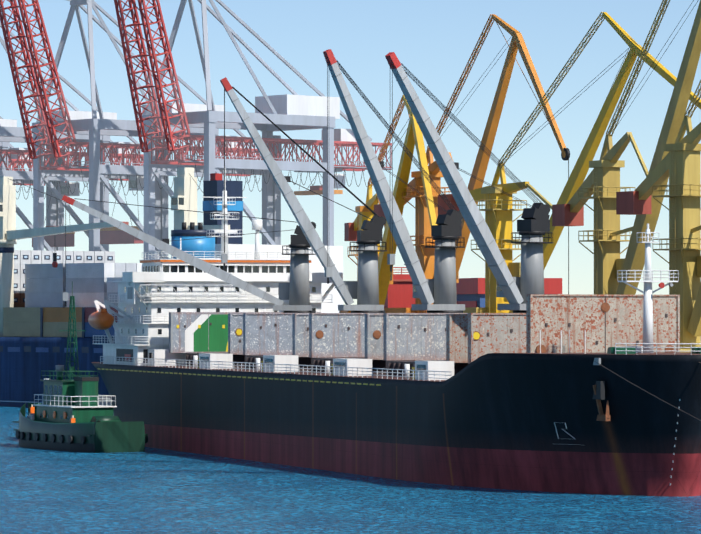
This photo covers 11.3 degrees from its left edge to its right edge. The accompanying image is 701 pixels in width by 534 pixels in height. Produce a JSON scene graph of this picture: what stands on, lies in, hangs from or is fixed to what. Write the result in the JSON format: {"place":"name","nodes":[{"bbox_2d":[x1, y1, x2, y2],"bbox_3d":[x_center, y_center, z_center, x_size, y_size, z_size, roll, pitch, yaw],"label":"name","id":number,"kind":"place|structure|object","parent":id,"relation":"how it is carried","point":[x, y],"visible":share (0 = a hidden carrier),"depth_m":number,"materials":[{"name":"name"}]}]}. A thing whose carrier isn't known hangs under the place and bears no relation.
{"place":"outdoors","nodes":[
{"label":"outdoors","id":0,"kind":"place"},
{"bbox_2d":[99,397,113,415],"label":"bulk quay","id":1,"kind":"structure","parent":0,"point":[104,402],"depth_m":606.60,"materials":[{"name":"concrete"}]},
{"bbox_2d":[339,95,436,312],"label":"crane","id":2,"kind":"object","parent":1,"relation":"on","point":[414,137],"visible":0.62,"depth_m":481.04,"materials":[{"name":"yellow metal"}]},
{"bbox_2d":[374,14,569,312],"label":"crane","id":3,"kind":"object","parent":1,"relation":"on","point":[426,257],"visible":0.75,"depth_m":463.80,"materials":[{"name":"orange metal"}]},
{"bbox_2d":[384,267,561,307],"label":"shipping containers","id":4,"kind":"object","parent":1,"relation":"on","point":[470,292],"visible":0.04,"depth_m":511.68,"materials":[{"name":"red metal"}]},
{"bbox_2d":[438,12,700,312],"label":"crane","id":5,"kind":"object","parent":1,"relation":"on","point":[498,205],"visible":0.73,"depth_m":442.89,"materials":[{"name":"yellow metal"}]},
{"bbox_2d":[552,0,700,294],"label":"crane","id":6,"kind":"object","parent":1,"relation":"on","point":[601,183],"visible":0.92,"depth_m":415.63,"materials":[{"name":"yellow metal"}]},
{"bbox_2d":[616,80,700,350],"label":"crane","id":7,"kind":"object","parent":1,"relation":"on","point":[678,165],"visible":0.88,"depth_m":396.89,"materials":[{"name":"yellow metal"}]},
{"bbox_2d":[0,167,342,336],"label":"container ship gear","id":8,"kind":"object","parent":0,"point":[184,197],"visible":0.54,"depth_m":648.00,"materials":[{"name":"white metal"}]},
{"bbox_2d":[0,406,700,533],"bbox_3d":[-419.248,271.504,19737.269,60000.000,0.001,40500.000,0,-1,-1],"label":"water","id":9,"kind":"structure","parent":0,"point":[149,490],"depth_m":332.91,"materials":[{"name":"blue liquid"}]},
{"bbox_2d":[0,337,114,406],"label":"background ship hull","id":10,"kind":"object","parent":9,"relation":"on","point":[25,362],"visible":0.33,"depth_m":665.91,"materials":[{"name":"blue metal"}]},
{"bbox_2d":[3,250,141,337],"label":"containers","id":11,"kind":"object","parent":10,"relation":"on","point":[39,309],"visible":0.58,"depth_m":668.61,"materials":[{"name":"grey metal"}]},
{"bbox_2d":[12,281,147,452],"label":"tug","id":12,"kind":"object","parent":9,"relation":"on","point":[71,415],"visible":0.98,"depth_m":460.65,"materials":[{"name":"green metal"}]},
{"bbox_2d":[91,352,700,496],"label":"hull","id":13,"kind":"object","parent":9,"relation":"in","point":[487,420],"visible":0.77,"depth_m":362.00,"materials":[{"name":"black metal"}]},
{"bbox_2d":[88,300,132,343],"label":"lifeboat","id":14,"kind":"object","parent":13,"relation":"on","point":[101,319],"visible":0.98,"depth_m":482.88,"materials":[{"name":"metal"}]},
{"bbox_2d":[98,330,700,385],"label":"deck railing","id":15,"kind":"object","parent":13,"relation":"on","point":[429,370],"depth_m":407.54,"materials":[{"name":"white metal"}]},
{"bbox_2d":[62,195,315,312],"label":"deck crane","id":16,"kind":"object","parent":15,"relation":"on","point":[295,291],"visible":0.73,"depth_m":454.91,"materials":[{"name":"grey metal"}]},
{"bbox_2d":[93,191,342,365],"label":"ship superstructure","id":17,"kind":"object","parent":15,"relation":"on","point":[152,294],"visible":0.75,"depth_m":481.37,"materials":[{"name":"white metal"}]},
{"bbox_2d":[169,312,320,352],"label":"hatch cover","id":18,"kind":"object","parent":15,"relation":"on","point":[198,332],"visible":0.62,"depth_m":475.10,"materials":[{"name":"green metal"}]},
{"bbox_2d":[220,77,386,312],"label":"deck crane","id":19,"kind":"object","parent":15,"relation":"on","point":[363,290],"visible":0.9,"depth_m":429.38,"materials":[{"name":"grey metal"}]},
{"bbox_2d":[323,49,464,312],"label":"deck crane","id":20,"kind":"object","parent":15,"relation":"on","point":[438,291],"visible":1,"depth_m":403.39,"materials":[{"name":"grey metal"}]},
{"bbox_2d":[228,294,679,363],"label":"bulk panels","id":21,"kind":"object","parent":15,"relation":"on","point":[605,321],"visible":0.79,"depth_m":380.98,"materials":[{"name":"grey metal"}]},
{"bbox_2d":[385,52,552,312],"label":"deck crane","id":22,"kind":"object","parent":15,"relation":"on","point":[533,227],"visible":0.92,"depth_m":376.81,"materials":[{"name":"grey metal"}]},
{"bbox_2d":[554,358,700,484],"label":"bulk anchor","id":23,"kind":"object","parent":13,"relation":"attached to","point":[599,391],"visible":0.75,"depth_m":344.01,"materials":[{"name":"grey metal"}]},
{"bbox_2d":[617,224,678,352],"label":"foremast","id":24,"kind":"object","parent":13,"relation":"on","point":[647,313],"visible":1,"depth_m":351.90,"materials":[{"name":"white metal"}]},
{"bbox_2d":[0,0,700,304],"label":"sky","id":25,"kind":"structure","parent":0,"point":[435,40],"materials":[{"name":"blue"}]},
{"bbox_3d":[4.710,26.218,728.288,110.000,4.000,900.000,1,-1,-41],"label":"container quay","id":26,"kind":"structure","parent":0,"visible":0},
{"bbox_2d":[0,116,67,198],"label":"gantry crane","id":27,"kind":"object","parent":26,"relation":"on","point":[7,123],"depth_m":799.34,"materials":[{"name":"metal"}]},
{"bbox_2d":[0,23,168,250],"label":"gantry crane","id":28,"kind":"object","parent":26,"relation":"on","point":[54,212],"depth_m":764.21,"materials":[{"name":"metal"}]},
{"bbox_2d":[0,0,261,258],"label":"gantry crane","id":29,"kind":"object","parent":26,"relation":"on","point":[95,171],"visible":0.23,"depth_m":723.22,"materials":[{"name":"metal"}]},
{"bbox_2d":[114,0,391,259],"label":"gantry crane","id":30,"kind":"object","parent":26,"relation":"on","point":[294,111],"visible":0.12,"depth_m":701.54,"materials":[{"name":"metal"}]}
]}

